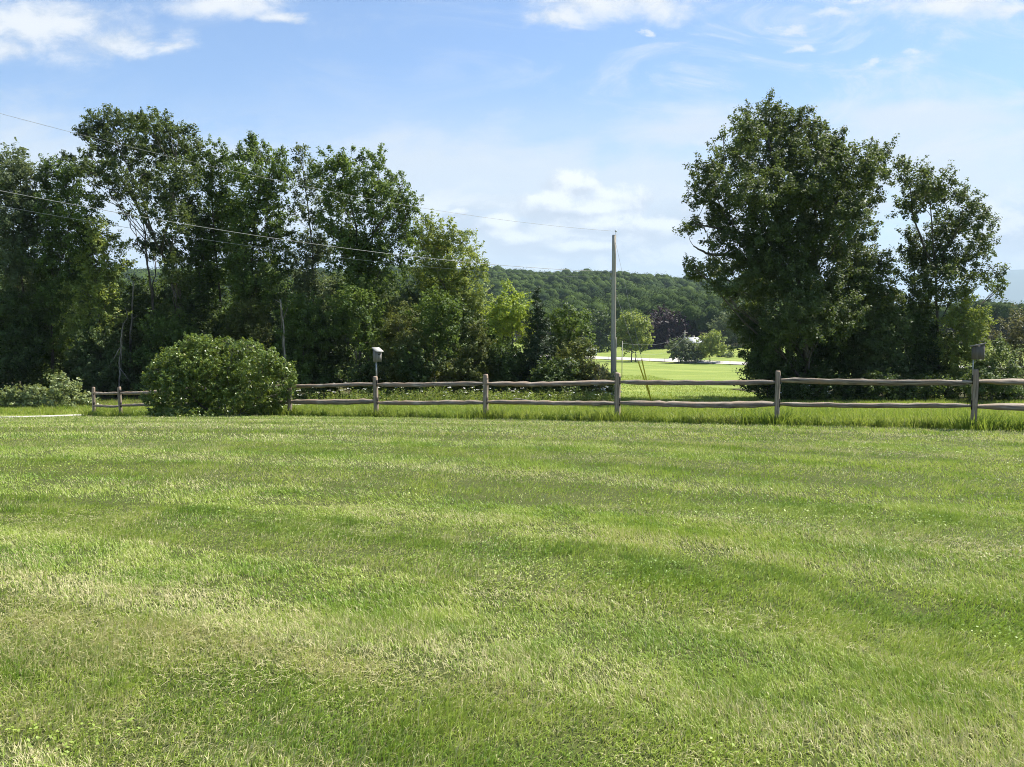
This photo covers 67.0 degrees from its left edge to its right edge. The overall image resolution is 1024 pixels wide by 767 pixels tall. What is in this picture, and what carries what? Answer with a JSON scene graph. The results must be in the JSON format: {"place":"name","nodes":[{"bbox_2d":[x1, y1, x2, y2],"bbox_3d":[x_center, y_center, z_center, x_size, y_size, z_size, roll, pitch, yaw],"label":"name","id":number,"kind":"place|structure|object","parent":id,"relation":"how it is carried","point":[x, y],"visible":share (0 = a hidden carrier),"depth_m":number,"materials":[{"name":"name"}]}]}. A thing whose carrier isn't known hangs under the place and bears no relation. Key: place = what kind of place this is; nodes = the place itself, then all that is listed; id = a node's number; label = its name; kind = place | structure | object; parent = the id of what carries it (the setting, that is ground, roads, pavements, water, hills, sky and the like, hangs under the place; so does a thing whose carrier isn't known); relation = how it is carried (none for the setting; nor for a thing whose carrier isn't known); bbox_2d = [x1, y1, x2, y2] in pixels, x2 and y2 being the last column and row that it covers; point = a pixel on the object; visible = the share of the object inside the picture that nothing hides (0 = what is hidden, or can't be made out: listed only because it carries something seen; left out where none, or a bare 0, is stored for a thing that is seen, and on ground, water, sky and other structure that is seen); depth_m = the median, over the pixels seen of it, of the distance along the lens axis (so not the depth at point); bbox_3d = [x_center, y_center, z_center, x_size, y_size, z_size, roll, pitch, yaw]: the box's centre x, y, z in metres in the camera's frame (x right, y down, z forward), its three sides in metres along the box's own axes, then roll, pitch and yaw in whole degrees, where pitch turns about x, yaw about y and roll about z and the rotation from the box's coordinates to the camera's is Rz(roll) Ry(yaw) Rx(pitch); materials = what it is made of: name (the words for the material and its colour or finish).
{"place":"outdoors","nodes":[
{"label":"outdoors","id":0,"kind":"place"},
{"bbox_2d":[6,377,594,403],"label":"woodland floor","id":1,"kind":"structure","parent":0,"point":[137,397],"depth_m":44.63,"materials":[{"name":"green plant"}]},
{"bbox_2d":[0,285,48,391],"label":"understory tree","id":2,"kind":"object","parent":1,"relation":"on","point":[19,358],"visible":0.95,"depth_m":43.70,"materials":[{"name":"green plant"}]},
{"bbox_2d":[0,137,66,391],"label":"tree","id":3,"kind":"object","parent":1,"relation":"on","point":[18,273],"visible":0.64,"depth_m":45.07,"materials":[{"name":"green plant"}]},
{"bbox_2d":[0,310,71,391],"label":"understory tree","id":4,"kind":"object","parent":1,"relation":"on","point":[41,380],"visible":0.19,"depth_m":45.80,"materials":[{"name":"green plant"}]},
{"bbox_2d":[14,153,113,387],"bbox_3d":[-26.083,-6.370,45.648,5.697,14.700,4.402,0,4,0],"label":"tree","id":5,"kind":"object","parent":1,"relation":"on","point":[65,175],"visible":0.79,"depth_m":45.01,"materials":[{"name":"green plant"}]},
{"bbox_2d":[37,303,95,392],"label":"understory tree","id":6,"kind":"object","parent":1,"relation":"on","point":[59,366],"visible":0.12,"depth_m":48.07,"materials":[{"name":"green plant"}]},
{"bbox_2d":[50,213,137,396],"bbox_3d":[-23.928,-4.363,45.017,4.372,10.700,3.458,1,4,14],"label":"tree","id":7,"kind":"object","parent":1,"relation":"on","point":[96,283],"visible":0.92,"depth_m":44.45,"materials":[{"name":"green plant"}]},
{"bbox_2d":[56,319,141,397],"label":"understory tree","id":8,"kind":"object","parent":1,"relation":"on","point":[96,373],"visible":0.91,"depth_m":44.02,"materials":[{"name":"green plant"}]},
{"bbox_2d":[108,308,128,386],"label":"dead tree","id":9,"kind":"object","parent":1,"relation":"on","point":[120,347],"visible":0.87,"depth_m":43.48,"materials":[{"name":"grey wood"}]},
{"bbox_2d":[91,274,155,359],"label":"tree","id":10,"kind":"object","parent":1,"relation":"on","point":[136,282],"visible":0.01,"depth_m":67.99,"materials":[{"name":"green plant"}]},
{"bbox_2d":[93,312,154,395],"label":"understory tree","id":11,"kind":"object","parent":1,"relation":"on","point":[135,335],"visible":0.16,"depth_m":46.38,"materials":[{"name":"green plant"}]},
{"bbox_2d":[128,282,137,395],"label":"dead tree","id":12,"kind":"object","parent":1,"relation":"on","point":[130,336],"visible":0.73,"depth_m":45.83,"materials":[{"name":"grey wood"}]},
{"bbox_2d":[59,103,212,351],"bbox_3d":[-21.560,-8.129,46.831,11.266,18.110,9.177,2,5,27],"label":"tree","id":13,"kind":"object","parent":1,"relation":"on","point":[172,207],"visible":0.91,"depth_m":46.10,"materials":[{"name":"green plant"}]},
{"bbox_2d":[110,274,174,384],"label":"understory tree","id":14,"kind":"object","parent":1,"relation":"on","point":[141,299],"visible":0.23,"depth_m":48.63,"materials":[{"name":"green plant"}]},
{"bbox_2d":[121,307,206,397],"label":"understory tree","id":15,"kind":"object","parent":1,"relation":"on","point":[162,333],"visible":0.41,"depth_m":44.44,"materials":[{"name":"green plant"}]},
{"bbox_2d":[168,275,229,321],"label":"tree","id":16,"kind":"object","parent":1,"relation":"on","point":[211,313],"visible":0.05,"depth_m":65.06,"materials":[{"name":"green plant"}]},
{"bbox_2d":[168,278,230,390],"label":"understory tree","id":17,"kind":"object","parent":1,"relation":"on","point":[198,302],"visible":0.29,"depth_m":47.28,"materials":[{"name":"green plant"}]},
{"bbox_2d":[167,134,257,365],"bbox_3d":[-18.908,-7.298,48.949,6.132,16.276,4.223,0,4,0],"label":"tree","id":18,"kind":"object","parent":1,"relation":"on","point":[201,252],"visible":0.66,"depth_m":48.00,"materials":[{"name":"green plant"}]},
{"bbox_2d":[214,293,277,395],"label":"understory tree","id":19,"kind":"object","parent":1,"relation":"on","point":[249,326],"visible":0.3,"depth_m":45.00,"materials":[{"name":"green plant"}]},
{"bbox_2d":[217,130,298,348],"bbox_3d":[-15.242,-7.095,46.569,4.711,16.070,5.059,-2,5,-22],"label":"tree","id":20,"kind":"object","parent":1,"relation":"on","point":[241,257],"visible":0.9,"depth_m":45.83,"materials":[{"name":"green plant"}]},
{"bbox_2d":[276,299,287,383],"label":"dead tree","id":21,"kind":"object","parent":1,"relation":"on","point":[282,321],"visible":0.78,"depth_m":42.88,"materials":[{"name":"grey wood"}]},
{"bbox_2d":[263,324,312,393],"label":"understory tree","id":22,"kind":"object","parent":1,"relation":"on","point":[274,338],"visible":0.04,"depth_m":47.71,"materials":[{"name":"green plant"}]},
{"bbox_2d":[254,278,333,383],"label":"tree","id":23,"kind":"object","parent":1,"relation":"on","point":[274,318],"visible":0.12,"depth_m":57.56,"materials":[{"name":"green plant"}]},
{"bbox_2d":[271,287,345,397],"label":"understory tree","id":24,"kind":"object","parent":1,"relation":"on","point":[308,338],"visible":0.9,"depth_m":43.65,"materials":[{"name":"green plant"}]},
{"bbox_2d":[281,142,345,346],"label":"tree","id":25,"kind":"object","parent":1,"relation":"on","point":[312,273],"visible":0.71,"depth_m":47.27,"materials":[{"name":"green plant"}]},
{"bbox_2d":[292,306,359,395],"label":"understory tree","id":26,"kind":"object","parent":1,"relation":"on","point":[333,357],"visible":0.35,"depth_m":46.13,"materials":[{"name":"green plant"}]},
{"bbox_2d":[318,269,363,376],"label":"tree","id":27,"kind":"object","parent":1,"relation":"on","point":[347,345],"visible":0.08,"depth_m":59.73,"materials":[{"name":"green plant"}]},
{"bbox_2d":[317,282,389,368],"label":"young tree","id":28,"kind":"object","parent":1,"relation":"on","point":[345,304],"visible":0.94,"depth_m":42.53,"materials":[{"name":"green plant"}]},
{"bbox_2d":[303,142,426,374],"bbox_3d":[-8.520,-6.586,45.904,7.299,15.093,5.702,0,4,0],"label":"tree","id":29,"kind":"object","parent":1,"relation":"on","point":[365,275],"visible":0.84,"depth_m":44.94,"materials":[{"name":"green plant"}]},
{"bbox_2d":[342,350,395,398],"bbox_3d":[-7.767,-0.301,42.364,3.002,3.066,2.556,-1,4,-13],"label":"shrub","id":30,"kind":"object","parent":1,"relation":"on","point":[354,375],"visible":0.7,"depth_m":41.97,"materials":[{"name":"green plant"}]},
{"bbox_2d":[343,266,403,379],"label":"tree","id":31,"kind":"object","parent":1,"relation":"on","point":[396,278],"visible":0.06,"depth_m":68.43,"materials":[{"name":"green plant"}]},
{"bbox_2d":[362,283,409,390],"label":"understory tree","id":32,"kind":"object","parent":1,"relation":"on","point":[396,298],"visible":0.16,"depth_m":48.09,"materials":[{"name":"green plant"}]},
{"bbox_2d":[369,309,431,391],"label":"young tree","id":33,"kind":"object","parent":1,"relation":"on","point":[399,326],"visible":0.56,"depth_m":41.65,"materials":[{"name":"green plant"}]},
{"bbox_2d":[370,297,454,397],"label":"understory tree","id":34,"kind":"object","parent":1,"relation":"on","point":[391,334],"visible":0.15,"depth_m":44.21,"materials":[{"name":"green plant"}]},
{"bbox_2d":[385,339,447,398],"bbox_3d":[-5.064,-0.341,41.008,3.443,4.195,2.528,0,4,-6],"label":"shrub","id":35,"kind":"object","parent":1,"relation":"on","point":[414,371],"visible":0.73,"depth_m":40.68,"materials":[{"name":"green plant"}]},
{"bbox_2d":[393,265,442,317],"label":"tree","id":36,"kind":"object","parent":1,"relation":"on","point":[415,296],"visible":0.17,"depth_m":66.77,"materials":[{"name":"green plant"}]},
{"bbox_2d":[399,283,466,379],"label":"young tree","id":37,"kind":"object","parent":1,"relation":"on","point":[434,318],"visible":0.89,"depth_m":41.63,"materials":[{"name":"green plant"}]},
{"bbox_2d":[404,209,499,353],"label":"tree","id":38,"kind":"object","parent":1,"relation":"on","point":[436,248],"visible":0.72,"depth_m":47.03,"materials":[{"name":"green plant"}]},
{"bbox_2d":[431,354,484,395],"bbox_3d":[-2.985,-0.209,41.837,3.105,2.991,3.088,0,4,0],"label":"shrub","id":39,"kind":"object","parent":1,"relation":"on","point":[451,370],"visible":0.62,"depth_m":41.28,"materials":[{"name":"green plant"}]},
{"bbox_2d":[432,306,489,393],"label":"understory tree","id":40,"kind":"object","parent":1,"relation":"on","point":[464,331],"visible":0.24,"depth_m":45.86,"materials":[{"name":"green plant"}]},
{"bbox_2d":[443,318,502,395],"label":"young tree","id":41,"kind":"object","parent":1,"relation":"on","point":[480,352],"visible":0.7,"depth_m":41.72,"materials":[{"name":"green plant"}]},
{"bbox_2d":[471,308,522,351],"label":"tree","id":42,"kind":"object","parent":1,"relation":"on","point":[508,341],"visible":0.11,"depth_m":56.84,"materials":[{"name":"green plant"}]},
{"bbox_2d":[471,343,526,396],"bbox_3d":[-0.724,-0.608,42.843,3.142,3.344,3.662,0,4,0],"label":"shrub","id":43,"kind":"object","parent":1,"relation":"on","point":[507,361],"visible":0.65,"depth_m":42.11,"materials":[{"name":"green plant"}]},
{"bbox_2d":[476,278,534,351],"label":"young tree","id":44,"kind":"object","parent":1,"relation":"on","point":[509,322],"visible":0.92,"depth_m":43.53,"materials":[{"name":"green plant"}]},
{"bbox_2d":[485,352,530,395],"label":"shrub","id":45,"kind":"object","parent":1,"relation":"on","point":[516,388],"visible":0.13,"depth_m":42.86,"materials":[{"name":"green plant"}]},
{"bbox_2d":[514,286,558,391],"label":"cedar tree","id":46,"kind":"object","parent":1,"relation":"on","point":[537,349],"visible":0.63,"depth_m":42.58,"materials":[{"name":"green plant"}]},
{"bbox_2d":[527,355,584,398],"bbox_3d":[2.369,-0.036,41.083,3.131,3.123,2.720,0,4,0],"label":"shrub","id":47,"kind":"object","parent":1,"relation":"on","point":[549,373],"visible":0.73,"depth_m":40.79,"materials":[{"name":"green plant"}]},
{"bbox_2d":[543,336,571,366],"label":"young tree","id":48,"kind":"object","parent":1,"relation":"on","point":[554,344],"visible":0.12,"depth_m":44.91,"materials":[{"name":"green plant"}]},
{"bbox_2d":[544,297,599,367],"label":"young tree","id":49,"kind":"object","parent":1,"relation":"on","point":[563,319],"visible":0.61,"depth_m":45.45,"materials":[{"name":"green plant"}]},
{"bbox_2d":[554,335,606,394],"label":"young tree","id":50,"kind":"object","parent":1,"relation":"on","point":[578,349],"visible":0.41,"depth_m":42.32,"materials":[{"name":"green plant"}]},
{"bbox_2d":[564,356,609,395],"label":"shrub","id":51,"kind":"object","parent":1,"relation":"on","point":[588,366],"visible":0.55,"depth_m":41.46,"materials":[{"name":"green plant"}]},
{"bbox_2d":[581,358,614,395],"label":"shrub","id":52,"kind":"object","parent":1,"relation":"on","point":[603,375],"visible":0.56,"depth_m":41.45,"materials":[{"name":"green plant"}]},
{"bbox_2d":[586,365,616,399],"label":"shrub","id":53,"kind":"object","parent":1,"relation":"on","point":[612,390],"visible":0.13,"depth_m":42.82,"materials":[{"name":"green plant"}]},
{"bbox_2d":[0,414,1023,766],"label":"lawn","id":54,"kind":"structure","parent":0,"point":[438,665],"depth_m":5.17,"materials":[{"name":"green plant"}]},
{"bbox_2d":[138,332,297,416],"bbox_3d":[-8.439,-0.078,22.453,4.757,2.863,3.329,0,4,0],"label":"lilac bush","id":55,"kind":"object","parent":54,"relation":"on","point":[221,389],"visible":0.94,"depth_m":22.04,"materials":[{"name":"green plant"}]},
{"bbox_2d":[0,374,1023,431],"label":"tall grass","id":56,"kind":"structure","parent":0,"point":[957,418],"depth_m":19.87,"materials":[{"name":"green plant"}]},
{"bbox_2d":[0,342,1023,430],"bbox_3d":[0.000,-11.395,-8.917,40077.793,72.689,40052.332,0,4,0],"label":"meadow","id":57,"kind":"structure","parent":0,"point":[692,371],"depth_m":112.92,"materials":[{"name":"green plant"}]},
{"bbox_2d":[0,383,23,407],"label":"bramble bush","id":58,"kind":"object","parent":57,"relation":"on","point":[10,397],"visible":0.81,"depth_m":36.84,"materials":[{"name":"green plant"}]},
{"bbox_2d":[17,383,50,407],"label":"bramble bush","id":59,"kind":"object","parent":57,"relation":"on","point":[33,393],"visible":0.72,"depth_m":36.93,"materials":[{"name":"green plant"}]},
{"bbox_2d":[28,370,83,407],"bbox_3d":[-21.763,0.580,36.881,2.474,2.407,2.465,-2,5,-25],"label":"bramble bush","id":60,"kind":"object","parent":57,"relation":"on","point":[59,385],"visible":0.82,"depth_m":36.52,"materials":[{"name":"green plant"}]},
{"bbox_2d":[61,386,99,407],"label":"bramble bush","id":61,"kind":"object","parent":57,"relation":"on","point":[86,400],"visible":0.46,"depth_m":37.05,"materials":[{"name":"green plant"}]},
{"bbox_2d":[92,369,1023,424],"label":"split rail fence","id":62,"kind":"object","parent":57,"relation":"on","point":[974,405],"visible":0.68,"depth_m":16.57,"materials":[{"name":"grey wood"}]},
{"bbox_2d":[372,347,383,375],"bbox_3d":[-3.609,-0.355,20.823,0.220,1.235,0.255,-3,5,-38],"label":"nest box","id":63,"kind":"object","parent":62,"relation":"attached to","point":[377,354],"visible":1,"depth_m":20.76,"materials":[{"name":"wood"}]},
{"bbox_2d":[970,343,985,393],"bbox_3d":[8.612,-0.279,14.328,0.250,0.958,0.200,3,5,34],"label":"nest box","id":64,"kind":"object","parent":62,"relation":"attached to","point":[978,351],"visible":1,"depth_m":14.24,"materials":[{"name":"wood"}]},
{"bbox_2d":[583,307,618,351],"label":"maple tree","id":65,"kind":"object","parent":57,"relation":"on","point":[603,336],"visible":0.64,"depth_m":259.78,"materials":[{"name":"green plant"}]},
{"bbox_2d":[211,386,1023,405],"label":"weeds","id":66,"kind":"object","parent":57,"relation":"on","point":[436,396],"visible":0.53,"depth_m":38.95,"materials":[{"name":"green plant"}]},
{"bbox_2d":[610,230,651,400],"bbox_3d":[6.650,-3.631,42.680,0.400,9.817,3.222,-3,6,-39],"label":"utility pole","id":67,"kind":"object","parent":57,"relation":"on","point":[613,328],"visible":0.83,"depth_m":43.67,"materials":[{"name":"grey wood"}]},
{"bbox_2d":[0,190,606,271],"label":"overhead wire","id":68,"kind":"object","parent":67,"relation":"attached to","point":[283,239],"visible":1,"depth_m":33.19,"materials":[{"name":"metal"}]},
{"bbox_2d":[0,113,606,230],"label":"overhead wire","id":69,"kind":"object","parent":67,"relation":"attached to","point":[281,181],"visible":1,"depth_m":32.98,"materials":[{"name":"metal"}]},
{"bbox_2d":[2,206,606,277],"bbox_3d":[-7.493,-6.289,35.076,31.069,2.002,0.012,-3,5,-33],"label":"overhead wire","id":70,"kind":"object","parent":67,"relation":"attached to","point":[290,251],"visible":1,"depth_m":33.35,"materials":[{"name":"metal"}]},
{"bbox_2d":[608,308,655,361],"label":"maple tree","id":71,"kind":"object","parent":57,"relation":"on","point":[622,330],"visible":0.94,"depth_m":210.54,"materials":[{"name":"green plant"}]},
{"bbox_2d":[638,304,692,348],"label":"beech tree","id":72,"kind":"object","parent":57,"relation":"on","point":[669,321],"visible":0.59,"depth_m":271.05,"materials":[{"name":"purple plant"}]},
{"bbox_2d":[664,334,693,363],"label":"tree","id":73,"kind":"object","parent":57,"relation":"on","point":[677,347],"visible":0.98,"depth_m":204.05,"materials":[{"name":"green plant"}]},
{"bbox_2d":[678,343,705,362],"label":"maple tree","id":74,"kind":"object","parent":57,"relation":"on","point":[698,355],"visible":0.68,"depth_m":203.63,"materials":[{"name":"green plant"}]},
{"bbox_2d":[692,329,730,361],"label":"maple tree","id":75,"kind":"object","parent":57,"relation":"on","point":[710,345],"visible":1,"depth_m":201.52,"materials":[{"name":"green plant"}]},
{"bbox_2d":[706,309,743,346],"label":"maple tree","id":76,"kind":"object","parent":57,"relation":"on","point":[719,325],"visible":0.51,"depth_m":258.65,"materials":[{"name":"green plant"}]},
{"bbox_2d":[733,323,803,399],"bbox_3d":[14.295,-1.159,42.833,3.845,4.488,3.576,0,4,0],"label":"shrub","id":77,"kind":"object","parent":57,"relation":"on","point":[761,361],"visible":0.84,"depth_m":42.45,"materials":[{"name":"green plant"}]},
{"bbox_2d":[780,372,821,400],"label":"shrub","id":78,"kind":"object","parent":57,"relation":"on","point":[794,390],"visible":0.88,"depth_m":41.15,"materials":[{"name":"green plant"}]},
{"bbox_2d":[801,370,855,400],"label":"shrub","id":79,"kind":"object","parent":57,"relation":"on","point":[824,388],"visible":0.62,"depth_m":41.62,"materials":[{"name":"green plant"}]},
{"bbox_2d":[861,367,904,400],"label":"shrub","id":80,"kind":"object","parent":57,"relation":"on","point":[886,389],"visible":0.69,"depth_m":41.23,"materials":[{"name":"green plant"}]},
{"bbox_2d":[887,373,946,400],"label":"shrub","id":81,"kind":"object","parent":57,"relation":"on","point":[907,391],"visible":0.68,"depth_m":41.48,"materials":[{"name":"green plant"}]},
{"bbox_2d":[953,367,1000,401],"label":"shrub","id":82,"kind":"object","parent":57,"relation":"on","point":[960,391],"visible":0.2,"depth_m":41.23,"materials":[{"name":"green plant"}]},
{"bbox_2d":[958,333,1023,400],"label":"shrub","id":83,"kind":"object","parent":57,"relation":"on","point":[990,370],"visible":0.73,"depth_m":39.69,"materials":[{"name":"green plant"}]},
{"bbox_2d":[992,375,1023,401],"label":"shrub","id":84,"kind":"object","parent":57,"relation":"on","point":[1004,396],"visible":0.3,"depth_m":41.42,"materials":[{"name":"green plant"}]},
{"bbox_2d":[0,0,1023,304],"label":"sky","id":85,"kind":"structure","parent":0,"point":[588,115],"materials":[{"name":"blue"}]},
{"bbox_2d":[362,353,1019,368],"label":"road","id":86,"kind":"structure","parent":0,"point":[674,360],"depth_m":211.64,"materials":[{"name":"grey asphalt"}]},
{"bbox_2d":[487,294,1023,345],"bbox_3d":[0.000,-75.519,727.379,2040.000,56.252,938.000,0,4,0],"label":"forest floor","id":87,"kind":"structure","parent":0,"point":[697,333],"depth_m":318.24,"materials":[{"name":"green plant"}]},
{"bbox_2d":[0,264,1023,335],"bbox_3d":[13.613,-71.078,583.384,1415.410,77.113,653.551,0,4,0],"label":"forest","id":88,"kind":"object","parent":87,"relation":"on","point":[697,305],"visible":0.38,"depth_m":429.65,"materials":[{"name":"green plant"}]},
{"bbox_2d":[728,388,1022,398],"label":"grove floor","id":89,"kind":"structure","parent":0,"point":[961,396],"depth_m":47.03,"materials":[{"name":"green plant"}]},
{"bbox_2d":[728,311,806,398],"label":"understory tree","id":90,"kind":"object","parent":89,"relation":"on","point":[789,354],"visible":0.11,"depth_m":43.95,"materials":[{"name":"green plant"}]},
{"bbox_2d":[672,87,907,376],"bbox_3d":[15.670,-8.029,43.881,13.376,18.175,11.984,0,4,0],"label":"oak tree","id":91,"kind":"object","parent":89,"relation":"on","point":[799,249],"visible":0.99,"depth_m":41.69,"materials":[{"name":"green plant"}]},
{"bbox_2d":[777,295,854,397],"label":"understory tree","id":92,"kind":"object","parent":89,"relation":"on","point":[818,363],"visible":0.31,"depth_m":44.56,"materials":[{"name":"green plant"}]},
{"bbox_2d":[815,283,885,395],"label":"understory tree","id":93,"kind":"object","parent":89,"relation":"on","point":[842,355],"visible":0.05,"depth_m":45.48,"materials":[{"name":"green plant"}]},
{"bbox_2d":[831,375,873,400],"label":"shrub","id":94,"kind":"object","parent":89,"relation":"on","point":[846,392],"visible":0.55,"depth_m":42.04,"materials":[{"name":"green plant"}]},
{"bbox_2d":[839,299,917,396],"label":"understory tree","id":95,"kind":"object","parent":89,"relation":"on","point":[872,342],"visible":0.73,"depth_m":43.81,"materials":[{"name":"green plant"}]},
{"bbox_2d":[874,285,943,396],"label":"understory tree","id":96,"kind":"object","parent":89,"relation":"on","point":[915,347],"visible":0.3,"depth_m":44.91,"materials":[{"name":"green plant"}]},
{"bbox_2d":[899,305,963,385],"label":"understory tree","id":97,"kind":"object","parent":89,"relation":"on","point":[926,320],"visible":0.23,"depth_m":45.69,"materials":[{"name":"green plant"}]},
{"bbox_2d":[922,369,963,400],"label":"shrub","id":98,"kind":"object","parent":89,"relation":"on","point":[948,390],"visible":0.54,"depth_m":42.05,"materials":[{"name":"green plant"}]},
{"bbox_2d":[879,155,1011,375],"bbox_3d":[25.771,-6.191,45.238,8.304,14.424,6.150,0,4,0],"label":"tree","id":99,"kind":"object","parent":89,"relation":"on","point":[929,193],"visible":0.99,"depth_m":45.12,"materials":[{"name":"green plant"}]},
{"bbox_2d":[924,281,998,396],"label":"young tree","id":100,"kind":"object","parent":89,"relation":"on","point":[975,324],"visible":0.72,"depth_m":44.40,"materials":[{"name":"green plant"}]},
{"bbox_2d":[983,304,1023,399],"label":"shrub","id":101,"kind":"object","parent":89,"relation":"on","point":[1015,336],"visible":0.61,"depth_m":42.74,"materials":[{"name":"green plant"}]},
{"bbox_2d":[986,269,1023,304],"bbox_3d":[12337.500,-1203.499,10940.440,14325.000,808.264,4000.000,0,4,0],"label":"mountain","id":102,"kind":"structure","parent":0,"point":[1014,292],"depth_m":9689.23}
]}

